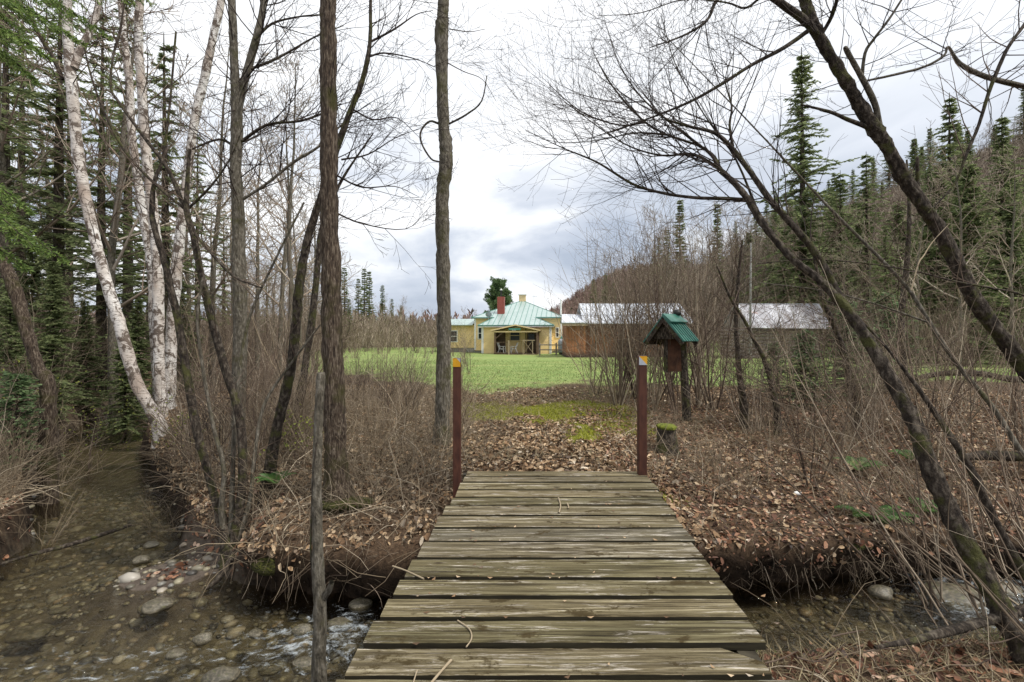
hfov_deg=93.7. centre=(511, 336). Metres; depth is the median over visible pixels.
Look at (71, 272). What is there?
spruce tree
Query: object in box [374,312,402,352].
shrub
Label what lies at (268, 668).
stone
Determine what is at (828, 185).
spruce tree
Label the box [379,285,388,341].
fir tree
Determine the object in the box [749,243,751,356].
utility pole
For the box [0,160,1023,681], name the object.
ground
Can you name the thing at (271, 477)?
fern
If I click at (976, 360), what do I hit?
shrub
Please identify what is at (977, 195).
bare tree
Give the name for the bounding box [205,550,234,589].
exposed root
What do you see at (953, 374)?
fallen branch
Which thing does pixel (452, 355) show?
shrub
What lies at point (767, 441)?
bramble
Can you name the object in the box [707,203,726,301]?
spruce tree
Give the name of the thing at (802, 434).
bramble
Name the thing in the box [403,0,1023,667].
leaning tree
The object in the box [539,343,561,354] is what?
rail fence
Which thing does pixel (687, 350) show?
shrub
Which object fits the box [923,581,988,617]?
stone
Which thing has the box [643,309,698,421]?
notice kiosk
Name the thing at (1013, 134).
bare tree
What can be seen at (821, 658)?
twig
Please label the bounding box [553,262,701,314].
distant wood
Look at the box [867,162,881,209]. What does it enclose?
spruce tree
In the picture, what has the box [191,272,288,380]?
shrub
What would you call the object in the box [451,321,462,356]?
shrub
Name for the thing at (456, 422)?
marker post
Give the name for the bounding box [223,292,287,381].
shrub
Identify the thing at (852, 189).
spruce tree
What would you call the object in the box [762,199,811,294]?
bare tree
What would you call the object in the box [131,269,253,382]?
shrub
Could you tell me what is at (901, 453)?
fern
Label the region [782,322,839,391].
shrub
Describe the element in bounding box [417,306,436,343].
shrub
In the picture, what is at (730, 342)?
shrub
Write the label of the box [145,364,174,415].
shrub
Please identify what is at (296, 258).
bare tree
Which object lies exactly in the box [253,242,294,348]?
bare tree
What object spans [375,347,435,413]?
shrub
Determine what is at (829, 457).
bramble
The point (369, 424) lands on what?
bramble
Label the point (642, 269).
bare tree
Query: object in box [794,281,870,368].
shrub
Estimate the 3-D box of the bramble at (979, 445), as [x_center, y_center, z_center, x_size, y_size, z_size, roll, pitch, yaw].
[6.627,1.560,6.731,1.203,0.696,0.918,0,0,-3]
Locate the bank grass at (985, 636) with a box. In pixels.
[756,628,1006,656]
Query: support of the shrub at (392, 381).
on the ground at (734, 556)
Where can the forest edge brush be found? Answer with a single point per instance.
(398, 328)
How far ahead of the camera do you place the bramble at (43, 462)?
6.07 m
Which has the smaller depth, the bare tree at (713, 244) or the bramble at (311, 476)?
the bramble at (311, 476)
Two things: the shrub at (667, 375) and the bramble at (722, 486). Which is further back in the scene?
the shrub at (667, 375)
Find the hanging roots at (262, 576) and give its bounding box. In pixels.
[198,552,395,602]
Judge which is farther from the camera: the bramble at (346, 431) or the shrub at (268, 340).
the shrub at (268, 340)
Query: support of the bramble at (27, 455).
on the ground at (734, 556)
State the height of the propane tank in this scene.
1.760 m
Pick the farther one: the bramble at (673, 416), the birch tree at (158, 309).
the birch tree at (158, 309)
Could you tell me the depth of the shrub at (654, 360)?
11.80 m
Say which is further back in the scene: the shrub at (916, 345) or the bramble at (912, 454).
the shrub at (916, 345)
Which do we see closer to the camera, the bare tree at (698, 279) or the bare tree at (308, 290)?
the bare tree at (308, 290)
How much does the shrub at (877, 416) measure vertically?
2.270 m
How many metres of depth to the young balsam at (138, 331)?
15.95 m
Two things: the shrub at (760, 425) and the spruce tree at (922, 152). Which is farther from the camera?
the spruce tree at (922, 152)
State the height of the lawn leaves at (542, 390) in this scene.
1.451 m
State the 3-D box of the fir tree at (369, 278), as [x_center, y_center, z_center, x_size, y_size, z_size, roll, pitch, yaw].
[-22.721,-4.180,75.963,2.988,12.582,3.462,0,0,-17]
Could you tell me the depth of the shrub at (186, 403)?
8.87 m
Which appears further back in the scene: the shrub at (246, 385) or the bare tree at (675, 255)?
the bare tree at (675, 255)
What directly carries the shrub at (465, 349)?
on the ground at (734, 556)
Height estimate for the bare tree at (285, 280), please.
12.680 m
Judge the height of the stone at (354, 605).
0.130 m
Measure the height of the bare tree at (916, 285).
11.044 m
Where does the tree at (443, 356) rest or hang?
on the ground at (734, 556)
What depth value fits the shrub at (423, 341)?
38.83 m
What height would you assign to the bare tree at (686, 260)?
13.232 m
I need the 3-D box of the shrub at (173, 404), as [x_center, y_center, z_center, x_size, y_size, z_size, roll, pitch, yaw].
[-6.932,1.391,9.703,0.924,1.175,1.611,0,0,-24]
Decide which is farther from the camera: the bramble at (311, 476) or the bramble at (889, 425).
the bramble at (889, 425)
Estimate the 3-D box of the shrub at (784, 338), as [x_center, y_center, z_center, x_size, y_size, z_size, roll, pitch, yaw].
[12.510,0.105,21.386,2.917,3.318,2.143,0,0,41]
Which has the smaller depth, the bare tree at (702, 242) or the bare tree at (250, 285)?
the bare tree at (250, 285)
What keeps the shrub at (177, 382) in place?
on the ground at (734, 556)
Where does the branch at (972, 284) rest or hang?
attached to the leaning tree at (953, 520)
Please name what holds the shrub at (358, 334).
on the ground at (734, 556)
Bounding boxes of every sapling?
[0,370,65,473]
[677,209,817,435]
[678,211,807,428]
[756,342,800,394]
[761,196,887,429]
[774,329,839,407]
[802,262,1023,585]
[807,302,894,400]
[811,118,960,402]
[837,292,932,393]
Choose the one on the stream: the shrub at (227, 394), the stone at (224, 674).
the stone at (224, 674)
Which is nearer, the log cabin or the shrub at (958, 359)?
the shrub at (958, 359)
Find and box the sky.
[1,0,1023,322]
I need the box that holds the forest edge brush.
[45,305,454,350]
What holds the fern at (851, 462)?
on the ground at (734, 556)
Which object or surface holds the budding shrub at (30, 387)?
on the ground at (734, 556)
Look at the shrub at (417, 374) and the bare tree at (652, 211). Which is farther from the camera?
the bare tree at (652, 211)
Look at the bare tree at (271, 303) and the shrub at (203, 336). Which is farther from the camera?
the bare tree at (271, 303)
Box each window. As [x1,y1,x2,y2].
[451,330,457,341]
[478,327,480,338]
[510,330,519,340]
[555,327,558,337]
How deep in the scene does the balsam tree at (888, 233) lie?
49.09 m
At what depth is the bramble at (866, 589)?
4.96 m
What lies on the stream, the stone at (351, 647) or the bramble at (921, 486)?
the stone at (351, 647)
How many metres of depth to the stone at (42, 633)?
4.32 m
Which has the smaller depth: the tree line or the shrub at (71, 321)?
the shrub at (71, 321)
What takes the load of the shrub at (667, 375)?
on the ground at (734, 556)
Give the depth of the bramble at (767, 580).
5.03 m
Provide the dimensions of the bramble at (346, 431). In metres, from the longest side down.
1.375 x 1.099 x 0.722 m
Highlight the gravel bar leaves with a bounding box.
[0,465,310,579]
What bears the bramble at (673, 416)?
on the ground at (734, 556)
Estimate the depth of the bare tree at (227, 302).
37.34 m
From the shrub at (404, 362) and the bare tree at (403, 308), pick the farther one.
the bare tree at (403, 308)
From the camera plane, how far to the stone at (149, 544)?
5.89 m
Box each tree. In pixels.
[0,0,123,329]
[0,0,164,341]
[0,0,201,448]
[0,0,244,436]
[0,8,86,365]
[0,244,60,518]
[1,0,144,388]
[1,18,97,192]
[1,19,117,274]
[9,2,93,294]
[13,7,154,395]
[14,76,121,345]
[31,0,373,569]
[45,0,188,400]
[49,0,216,375]
[60,0,219,417]
[64,33,231,386]
[109,90,229,369]
[111,0,433,458]
[116,133,175,355]
[135,0,239,409]
[145,196,222,350]
[153,30,281,382]
[171,132,232,359]
[172,106,314,368]
[184,162,274,347]
[203,208,251,351]
[210,84,341,375]
[211,25,357,385]
[217,275,251,329]
[225,255,267,317]
[228,229,269,351]
[246,235,285,347]
[246,261,266,348]
[247,264,277,353]
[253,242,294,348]
[253,259,286,353]
[253,265,273,347]
[256,0,514,506]
[261,173,375,370]
[261,224,321,353]
[261,275,288,353]
[268,168,344,361]
[270,281,288,353]
[276,0,384,514]
[280,66,406,425]
[286,268,318,336]
[292,247,321,330]
[302,280,311,350]
[319,250,352,316]
[341,268,351,339]
[345,299,352,346]
[352,279,362,342]
[359,267,371,347]
[365,272,376,344]
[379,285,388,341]
[381,301,397,349]
[389,299,393,323]
[393,295,412,326]
[393,305,412,349]
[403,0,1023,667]
[419,0,495,445]
[483,276,513,312]
[509,0,1023,382]
[589,279,597,303]
[596,244,627,303]
[597,273,613,303]
[603,266,630,302]
[618,237,666,302]
[636,201,692,296]
[636,210,692,302]
[647,237,664,284]
[651,226,689,300]
[655,225,691,302]
[660,230,671,286]
[661,31,1023,458]
[663,256,691,311]
[668,244,693,287]
[669,198,691,293]
[669,222,734,345]
[671,226,717,306]
[674,240,703,299]
[679,257,707,344]
[682,254,726,354]
[685,231,722,307]
[693,202,736,333]
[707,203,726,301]
[709,202,755,307]
[714,236,762,306]
[716,208,772,303]
[722,232,744,293]
[723,236,786,329]
[728,214,766,302]
[728,222,742,253]
[730,232,764,303]
[733,47,860,332]
[733,214,779,303]
[741,229,792,329]
[745,206,763,242]
[754,214,792,302]
[755,193,789,269]
[755,251,779,329]
[757,202,771,255]
[758,213,787,296]
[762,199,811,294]
[769,201,809,279]
[772,231,794,329]
[780,231,821,303]
[781,199,793,234]
[793,209,847,305]
[796,171,863,346]
[807,266,832,342]
[809,211,830,281]
[815,227,877,337]
[818,175,845,273]
[820,154,904,345]
[821,180,830,205]
[822,192,912,327]
[826,216,881,352]
[835,215,858,306]
[845,170,860,208]
[846,184,856,228]
[858,226,916,357]
[860,164,884,203]
[861,155,886,208]
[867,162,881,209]
[869,202,924,354]
[870,174,885,208]
[872,192,917,245]
[875,179,902,217]
[876,181,895,209]
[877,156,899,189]
[877,174,964,366]
[879,182,884,209]
[879,217,896,271]
[885,185,915,232]
[887,221,925,356]
[888,176,975,363]
[895,169,1002,363]
[900,138,924,189]
[902,126,1023,368]
[907,161,1023,365]
[911,93,988,294]
[911,215,920,297]
[913,146,925,178]
[919,184,986,350]
[920,128,938,192]
[933,146,1023,353]
[946,126,975,163]
[954,143,981,205]
[962,130,976,163]
[963,146,1023,367]
[973,113,1023,355]
[974,201,1023,362]
[975,127,1012,173]
[975,135,989,156]
[976,122,992,149]
[976,159,991,190]
[979,188,1022,340]
[980,179,1023,354]
[987,128,999,149]
[1004,112,1023,166]
[1008,89,1023,159]
[1012,117,1022,161]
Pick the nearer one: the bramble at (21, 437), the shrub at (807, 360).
the bramble at (21, 437)
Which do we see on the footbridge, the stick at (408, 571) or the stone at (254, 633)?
the stick at (408, 571)
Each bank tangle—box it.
[0,378,103,536]
[562,388,1023,681]
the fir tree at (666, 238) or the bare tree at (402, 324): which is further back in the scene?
the fir tree at (666, 238)
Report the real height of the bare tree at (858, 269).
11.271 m
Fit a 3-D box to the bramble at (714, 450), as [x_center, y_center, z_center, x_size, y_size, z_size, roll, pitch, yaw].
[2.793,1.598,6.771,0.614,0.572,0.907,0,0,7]
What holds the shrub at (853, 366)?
on the ground at (734, 556)
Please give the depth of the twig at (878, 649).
2.89 m
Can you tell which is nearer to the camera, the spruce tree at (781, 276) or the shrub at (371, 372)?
the shrub at (371, 372)
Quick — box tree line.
[74,305,576,338]
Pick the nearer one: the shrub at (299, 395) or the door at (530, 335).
the shrub at (299, 395)
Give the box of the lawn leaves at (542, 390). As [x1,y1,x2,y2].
[71,368,1023,446]
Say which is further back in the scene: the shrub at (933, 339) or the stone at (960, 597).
the shrub at (933, 339)
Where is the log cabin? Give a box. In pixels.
[720,304,830,357]
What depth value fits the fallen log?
6.35 m
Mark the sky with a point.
(494, 232)
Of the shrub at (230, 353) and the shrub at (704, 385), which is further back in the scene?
the shrub at (230, 353)
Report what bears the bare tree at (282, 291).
on the ground at (734, 556)
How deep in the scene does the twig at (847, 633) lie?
3.04 m
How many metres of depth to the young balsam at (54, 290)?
11.95 m
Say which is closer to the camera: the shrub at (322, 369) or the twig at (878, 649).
the twig at (878, 649)
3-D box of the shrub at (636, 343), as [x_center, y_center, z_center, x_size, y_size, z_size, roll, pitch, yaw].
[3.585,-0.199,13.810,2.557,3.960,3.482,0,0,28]
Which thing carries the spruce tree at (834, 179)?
on the ground at (734, 556)
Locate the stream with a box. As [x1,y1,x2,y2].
[0,391,1023,681]
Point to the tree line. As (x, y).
(471, 312)
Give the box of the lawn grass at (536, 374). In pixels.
[309,359,1009,395]
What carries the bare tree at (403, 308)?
on the ground at (734, 556)
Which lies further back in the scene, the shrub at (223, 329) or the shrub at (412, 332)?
the shrub at (412, 332)
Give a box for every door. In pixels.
[527,332,535,352]
[596,328,623,355]
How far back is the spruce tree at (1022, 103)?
100.97 m
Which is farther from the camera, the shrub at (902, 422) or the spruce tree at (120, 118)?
the spruce tree at (120, 118)
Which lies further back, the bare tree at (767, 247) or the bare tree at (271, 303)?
the bare tree at (767, 247)
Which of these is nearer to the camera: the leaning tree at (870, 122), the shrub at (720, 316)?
the leaning tree at (870, 122)
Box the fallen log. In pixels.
[952,450,1022,461]
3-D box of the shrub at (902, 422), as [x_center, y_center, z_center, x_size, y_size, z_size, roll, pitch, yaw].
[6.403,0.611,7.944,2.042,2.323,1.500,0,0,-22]
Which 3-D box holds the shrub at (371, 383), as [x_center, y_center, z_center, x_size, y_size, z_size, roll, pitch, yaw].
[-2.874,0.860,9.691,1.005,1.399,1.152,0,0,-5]
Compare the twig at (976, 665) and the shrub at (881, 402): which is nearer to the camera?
the twig at (976, 665)
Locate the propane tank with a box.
[558,336,561,353]
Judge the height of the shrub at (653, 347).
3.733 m
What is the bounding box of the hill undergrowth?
[624,135,1023,345]
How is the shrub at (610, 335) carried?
on the ground at (734, 556)
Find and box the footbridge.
[336,471,806,681]
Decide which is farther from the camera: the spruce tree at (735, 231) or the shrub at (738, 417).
the spruce tree at (735, 231)
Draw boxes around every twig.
[765,651,796,663]
[796,656,826,661]
[818,643,845,659]
[832,630,864,636]
[863,648,896,652]
[942,630,970,646]
[961,656,993,666]
[987,635,1020,643]
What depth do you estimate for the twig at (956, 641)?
2.94 m
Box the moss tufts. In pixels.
[461,397,665,497]
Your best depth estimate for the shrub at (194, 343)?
17.98 m
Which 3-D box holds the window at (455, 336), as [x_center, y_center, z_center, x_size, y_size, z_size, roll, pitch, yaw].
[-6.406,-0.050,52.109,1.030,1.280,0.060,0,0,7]
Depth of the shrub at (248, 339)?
14.56 m
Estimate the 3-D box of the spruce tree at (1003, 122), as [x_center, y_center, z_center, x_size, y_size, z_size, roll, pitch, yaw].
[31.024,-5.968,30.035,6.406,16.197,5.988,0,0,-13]
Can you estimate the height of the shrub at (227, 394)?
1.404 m
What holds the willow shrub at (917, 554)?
on the ground at (734, 556)
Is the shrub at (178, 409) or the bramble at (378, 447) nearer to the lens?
the bramble at (378, 447)
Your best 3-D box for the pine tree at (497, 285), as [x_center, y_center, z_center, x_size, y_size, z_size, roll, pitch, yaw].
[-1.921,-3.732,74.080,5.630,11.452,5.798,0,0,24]
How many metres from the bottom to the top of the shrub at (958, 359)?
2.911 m
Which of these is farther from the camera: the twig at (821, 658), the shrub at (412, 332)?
the shrub at (412, 332)
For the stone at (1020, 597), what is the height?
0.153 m
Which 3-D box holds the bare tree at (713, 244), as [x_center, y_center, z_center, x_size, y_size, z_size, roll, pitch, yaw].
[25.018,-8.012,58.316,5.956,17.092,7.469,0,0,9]
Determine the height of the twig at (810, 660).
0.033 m
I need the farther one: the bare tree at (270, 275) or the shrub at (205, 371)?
the bare tree at (270, 275)
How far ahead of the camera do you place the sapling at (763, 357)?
8.46 m
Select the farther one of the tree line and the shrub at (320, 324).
the tree line
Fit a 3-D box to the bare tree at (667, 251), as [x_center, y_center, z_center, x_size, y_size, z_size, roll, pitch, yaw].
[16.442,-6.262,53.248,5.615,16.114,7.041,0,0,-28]
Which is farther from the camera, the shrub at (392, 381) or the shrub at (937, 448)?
the shrub at (392, 381)
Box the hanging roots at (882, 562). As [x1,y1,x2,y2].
[714,538,1023,625]
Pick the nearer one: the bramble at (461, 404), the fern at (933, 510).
the fern at (933, 510)
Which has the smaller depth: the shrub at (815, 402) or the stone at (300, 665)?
the stone at (300, 665)
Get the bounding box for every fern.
[255,470,295,483]
[833,456,888,470]
[834,505,918,524]
[889,449,914,459]
[908,497,937,513]
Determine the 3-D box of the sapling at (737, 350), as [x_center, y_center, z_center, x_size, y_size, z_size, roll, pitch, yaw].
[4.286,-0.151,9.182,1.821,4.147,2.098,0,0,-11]
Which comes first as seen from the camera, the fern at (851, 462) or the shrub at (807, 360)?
the fern at (851, 462)
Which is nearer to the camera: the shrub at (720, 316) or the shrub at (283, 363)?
the shrub at (283, 363)
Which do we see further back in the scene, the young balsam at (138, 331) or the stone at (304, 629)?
the young balsam at (138, 331)
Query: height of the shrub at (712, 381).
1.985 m
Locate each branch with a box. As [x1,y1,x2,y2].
[757,160,1023,296]
[873,603,1023,648]
[914,369,1021,382]
[920,0,1023,212]
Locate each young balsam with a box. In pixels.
[0,273,41,364]
[0,280,57,422]
[12,242,75,382]
[12,260,100,420]
[61,300,107,415]
[83,322,154,442]
[102,299,152,421]
[144,281,207,389]
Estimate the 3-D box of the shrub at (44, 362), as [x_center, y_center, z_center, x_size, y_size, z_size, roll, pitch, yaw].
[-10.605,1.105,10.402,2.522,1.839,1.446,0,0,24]
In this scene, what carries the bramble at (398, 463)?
on the ground at (734, 556)
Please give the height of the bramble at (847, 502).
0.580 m
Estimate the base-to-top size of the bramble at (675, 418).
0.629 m
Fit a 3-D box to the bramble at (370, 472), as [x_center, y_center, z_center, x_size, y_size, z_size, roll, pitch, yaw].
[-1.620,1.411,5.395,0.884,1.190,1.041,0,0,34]
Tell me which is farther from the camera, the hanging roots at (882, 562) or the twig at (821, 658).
the hanging roots at (882, 562)
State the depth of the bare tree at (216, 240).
17.92 m
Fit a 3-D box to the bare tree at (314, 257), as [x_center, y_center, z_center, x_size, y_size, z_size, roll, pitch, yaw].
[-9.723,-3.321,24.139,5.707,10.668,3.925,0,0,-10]
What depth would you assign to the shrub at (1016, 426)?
7.34 m
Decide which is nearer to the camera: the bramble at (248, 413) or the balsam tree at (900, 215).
the bramble at (248, 413)
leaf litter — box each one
[0,384,1023,570]
[568,398,1023,681]
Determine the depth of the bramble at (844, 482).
5.58 m
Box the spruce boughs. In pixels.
[0,0,155,273]
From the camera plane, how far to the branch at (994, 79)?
3.60 m
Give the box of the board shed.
[560,303,691,356]
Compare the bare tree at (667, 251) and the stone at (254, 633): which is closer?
the stone at (254, 633)
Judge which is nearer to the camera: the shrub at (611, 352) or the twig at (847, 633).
the twig at (847, 633)
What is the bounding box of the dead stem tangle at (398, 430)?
[0,366,506,605]
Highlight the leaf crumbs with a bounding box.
[413,475,812,677]
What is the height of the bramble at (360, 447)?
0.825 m
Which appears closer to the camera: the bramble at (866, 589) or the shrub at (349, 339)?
the bramble at (866, 589)
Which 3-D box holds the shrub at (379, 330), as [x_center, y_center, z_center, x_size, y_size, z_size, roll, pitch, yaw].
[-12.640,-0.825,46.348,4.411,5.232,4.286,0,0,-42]
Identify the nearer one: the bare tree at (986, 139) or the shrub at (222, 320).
the shrub at (222, 320)
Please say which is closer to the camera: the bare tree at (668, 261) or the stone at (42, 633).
the stone at (42, 633)
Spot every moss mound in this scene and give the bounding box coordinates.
[250,557,274,575]
[322,496,374,510]
[840,543,867,553]
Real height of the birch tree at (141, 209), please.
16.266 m
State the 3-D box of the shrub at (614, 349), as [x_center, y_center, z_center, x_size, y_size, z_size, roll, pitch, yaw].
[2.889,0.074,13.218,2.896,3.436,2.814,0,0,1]
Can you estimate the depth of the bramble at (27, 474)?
6.06 m
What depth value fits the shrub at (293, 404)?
6.87 m
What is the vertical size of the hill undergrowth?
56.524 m
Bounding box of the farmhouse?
[451,289,561,354]
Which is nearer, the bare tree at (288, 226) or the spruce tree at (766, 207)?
the bare tree at (288, 226)
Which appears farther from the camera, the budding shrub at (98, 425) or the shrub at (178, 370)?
the shrub at (178, 370)
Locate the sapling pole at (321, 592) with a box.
[310,372,333,681]
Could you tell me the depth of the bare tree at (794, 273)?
49.90 m
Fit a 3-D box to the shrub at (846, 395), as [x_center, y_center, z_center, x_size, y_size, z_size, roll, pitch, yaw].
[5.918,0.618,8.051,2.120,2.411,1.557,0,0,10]
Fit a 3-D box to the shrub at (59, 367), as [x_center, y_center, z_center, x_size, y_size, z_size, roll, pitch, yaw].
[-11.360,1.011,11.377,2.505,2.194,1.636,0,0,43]
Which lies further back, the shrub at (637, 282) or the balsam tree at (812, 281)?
the balsam tree at (812, 281)
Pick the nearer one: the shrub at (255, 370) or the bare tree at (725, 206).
the shrub at (255, 370)
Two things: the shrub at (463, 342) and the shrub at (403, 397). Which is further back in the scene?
the shrub at (463, 342)
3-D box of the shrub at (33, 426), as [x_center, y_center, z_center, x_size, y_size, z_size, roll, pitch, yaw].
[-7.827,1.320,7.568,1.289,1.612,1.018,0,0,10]
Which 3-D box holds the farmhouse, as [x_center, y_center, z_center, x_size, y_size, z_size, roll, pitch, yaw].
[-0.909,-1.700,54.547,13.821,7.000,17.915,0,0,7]
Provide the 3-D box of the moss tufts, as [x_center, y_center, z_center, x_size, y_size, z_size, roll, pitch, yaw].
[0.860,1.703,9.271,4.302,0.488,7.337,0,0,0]
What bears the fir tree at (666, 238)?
on the ground at (734, 556)
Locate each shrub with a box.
[0,275,96,377]
[0,280,110,395]
[0,329,61,416]
[0,329,66,453]
[0,332,78,440]
[0,346,84,416]
[0,347,85,440]
[0,353,95,472]
[0,374,69,470]
[1,259,118,407]
[1,269,107,374]
[14,341,77,398]
[15,282,75,369]
[20,323,98,389]
[23,368,152,482]
[30,299,105,394]
[66,292,131,392]
[66,294,145,389]
[127,333,227,454]
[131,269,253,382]
[132,361,228,463]
[132,376,187,429]
[137,339,290,487]
[138,286,230,390]
[139,340,213,396]
[144,389,229,461]
[145,248,274,395]
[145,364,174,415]
[146,340,313,457]
[146,360,295,450]
[147,342,225,442]
[153,353,220,418]
[164,298,232,386]
[167,343,218,403]
[168,342,229,409]
[177,296,230,389]
[179,359,249,460]
[180,371,229,436]
[181,348,231,404]
[187,253,286,378]
[190,300,221,377]
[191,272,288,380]
[192,357,270,424]
[193,369,318,469]
[194,285,231,366]
[196,387,303,462]
[197,346,356,458]
[198,379,311,452]
[201,300,287,377]
[202,303,264,381]
[204,307,260,357]
[207,344,351,449]
[208,365,308,420]
[216,272,319,385]
[216,295,266,362]
[217,236,346,389]
[217,336,302,434]
[219,358,319,467]
[222,348,299,398]
[223,290,319,386]
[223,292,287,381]
[236,368,323,444]
[240,332,368,455]
[244,355,319,448]
[247,358,308,411]
[248,332,321,391]
[252,283,346,386]
[252,375,358,456]
[253,311,277,362]
[253,341,356,415]
[255,332,319,417]
[259,404,323,466]
[260,343,321,424]
[269,364,349,455]
[273,273,374,381]
[282,266,363,365]
[299,307,322,382]
[299,336,378,401]
[307,353,361,396]
[314,292,379,365]
[314,347,391,403]
[342,300,377,357]
[342,316,362,357]
[344,313,367,351]
[344,326,430,399]
[344,334,379,389]
[344,343,374,401]
[344,348,369,400]
[345,373,376,407]
[348,356,387,410]
[349,318,380,351]
[355,323,429,410]
[355,354,451,421]
[357,342,391,393]
[358,354,462,417]
[360,302,408,353]
[364,303,401,358]
[368,360,398,389]
[370,332,387,352]
[373,366,400,406]
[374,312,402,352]
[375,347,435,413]
[375,356,409,397]
[376,340,435,397]
[378,322,435,400]
[379,326,433,398]
[383,334,432,408]
[387,368,435,404]
[398,317,433,352]
[400,308,427,352]
[402,355,430,394]
[403,319,424,348]
[414,322,436,357]
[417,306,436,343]
[429,322,476,386]
[430,323,480,383]
[451,319,480,373]
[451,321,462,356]
[452,320,483,363]
[533,173,747,405]
[535,224,674,403]
[536,275,644,394]
[538,248,635,388]
[557,278,647,394]
[564,243,697,402]
[569,160,750,411]
[571,228,686,379]
[572,196,713,389]
[573,205,752,396]
[576,275,661,398]
[580,271,676,396]
[584,201,722,413]
[589,194,789,409]
[589,282,676,403]
[600,273,704,393]
[612,244,755,396]
[613,283,732,402]
[614,270,733,395]
[621,183,802,407]
[623,291,699,389]
[627,219,784,400]
[639,191,818,405]
[643,295,712,387]
[656,241,1023,659]
[658,271,764,388]
[666,267,723,382]
[669,236,773,386]
[680,322,797,422]
[689,334,742,408]
[694,322,792,431]
[700,349,755,409]
[703,353,793,433]
[709,326,829,425]
[709,338,757,389]
[710,302,755,371]
[712,305,782,370]
[717,300,900,487]
[720,322,760,388]
[725,219,976,474]
[725,299,822,423]
[745,339,833,399]
[745,342,788,398]
[752,289,862,409]
[756,357,853,436]
[759,264,892,405]
[761,309,796,368]
[764,284,829,368]
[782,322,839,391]
[785,302,908,441]
[792,293,858,397]
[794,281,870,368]
[800,286,938,426]
[811,290,955,433]
[816,214,1023,461]
[823,316,941,450]
[824,243,1021,437]
[851,318,934,417]
[852,304,941,405]
[860,314,978,438]
[871,297,1009,431]
[887,321,935,369]
[890,291,973,377]
[891,268,1020,426]
[896,301,973,381]
[904,275,1023,478]
[906,302,957,362]
[910,251,1023,409]
[910,303,964,367]
[914,287,1010,404]
[935,320,1023,449]
[938,309,1015,396]
[960,286,1023,400]
[995,275,1023,375]
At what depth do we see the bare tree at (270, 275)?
65.18 m
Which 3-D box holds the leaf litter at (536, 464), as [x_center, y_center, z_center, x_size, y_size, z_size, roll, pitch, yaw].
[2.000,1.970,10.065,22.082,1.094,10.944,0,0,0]
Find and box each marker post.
[453,358,460,497]
[637,356,646,474]
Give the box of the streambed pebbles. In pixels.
[0,478,1023,681]
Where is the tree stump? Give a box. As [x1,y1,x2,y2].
[654,423,679,456]
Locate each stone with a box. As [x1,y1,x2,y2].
[4,623,53,643]
[47,606,70,614]
[132,555,149,564]
[141,597,174,614]
[143,541,159,548]
[165,648,186,660]
[192,632,212,645]
[200,666,241,681]
[247,628,263,638]
[258,663,281,675]
[290,656,310,675]
[291,623,311,637]
[327,617,352,632]
[341,643,359,656]
[348,598,372,612]
[867,585,892,600]
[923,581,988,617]
[1000,581,1023,600]
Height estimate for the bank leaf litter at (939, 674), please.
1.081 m
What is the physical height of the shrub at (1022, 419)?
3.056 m
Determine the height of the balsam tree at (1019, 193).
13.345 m
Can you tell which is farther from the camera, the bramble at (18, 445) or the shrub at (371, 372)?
the shrub at (371, 372)
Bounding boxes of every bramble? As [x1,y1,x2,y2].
[0,397,124,492]
[0,402,31,468]
[0,405,53,481]
[0,420,76,475]
[0,422,115,501]
[0,423,66,486]
[0,425,98,480]
[0,430,40,480]
[0,440,53,471]
[0,444,57,498]
[0,486,104,563]
[5,405,48,473]
[23,416,113,506]
[36,417,147,493]
[111,467,189,530]
[122,483,187,545]
[217,395,271,431]
[219,441,322,514]
[226,430,310,470]
[227,391,311,444]
[269,452,371,502]
[289,416,360,456]
[290,417,396,472]
[304,417,407,512]
[307,414,382,454]
[312,391,430,450]
[345,386,385,423]
[348,416,414,467]
[349,405,401,454]
[359,375,404,421]
[362,397,406,428]
[364,432,448,490]
[370,415,452,455]
[382,414,519,479]
[390,427,444,477]
[395,373,488,418]
[417,376,492,443]
[647,383,716,421]
[648,400,708,430]
[649,406,699,429]
[652,423,759,486]
[678,455,774,502]
[682,430,740,468]
[695,464,799,536]
[699,428,740,453]
[699,434,738,471]
[703,399,733,420]
[722,419,756,451]
[724,405,807,447]
[725,449,784,483]
[732,400,812,442]
[745,405,788,433]
[746,422,788,452]
[750,565,783,588]
[762,407,834,454]
[763,440,801,477]
[764,422,814,451]
[768,516,857,578]
[778,396,831,435]
[782,440,904,514]
[785,420,904,477]
[806,399,890,446]
[818,475,878,521]
[830,438,955,494]
[837,434,897,485]
[838,557,935,631]
[853,423,897,456]
[859,400,938,443]
[879,422,946,480]
[882,458,989,523]
[886,423,963,455]
[903,427,1020,502]
[943,445,999,490]
[952,420,1010,466]
[957,449,1018,489]
[959,374,1010,413]
[964,432,1023,467]
[969,388,1019,419]
[970,467,1022,513]
[976,399,1023,427]
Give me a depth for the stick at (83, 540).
5.80 m
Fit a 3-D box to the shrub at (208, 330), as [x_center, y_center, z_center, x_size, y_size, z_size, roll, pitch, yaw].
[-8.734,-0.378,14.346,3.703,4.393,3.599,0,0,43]
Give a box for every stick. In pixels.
[0,524,131,564]
[392,565,424,579]
[431,659,451,681]
[457,620,471,647]
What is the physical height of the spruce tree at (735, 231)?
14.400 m
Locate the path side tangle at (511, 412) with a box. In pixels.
[437,385,796,499]
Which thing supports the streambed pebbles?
on the ground at (734, 556)
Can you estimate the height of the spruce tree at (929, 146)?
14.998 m
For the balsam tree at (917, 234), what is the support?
on the ground at (734, 556)
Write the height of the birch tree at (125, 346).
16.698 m
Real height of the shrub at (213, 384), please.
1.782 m

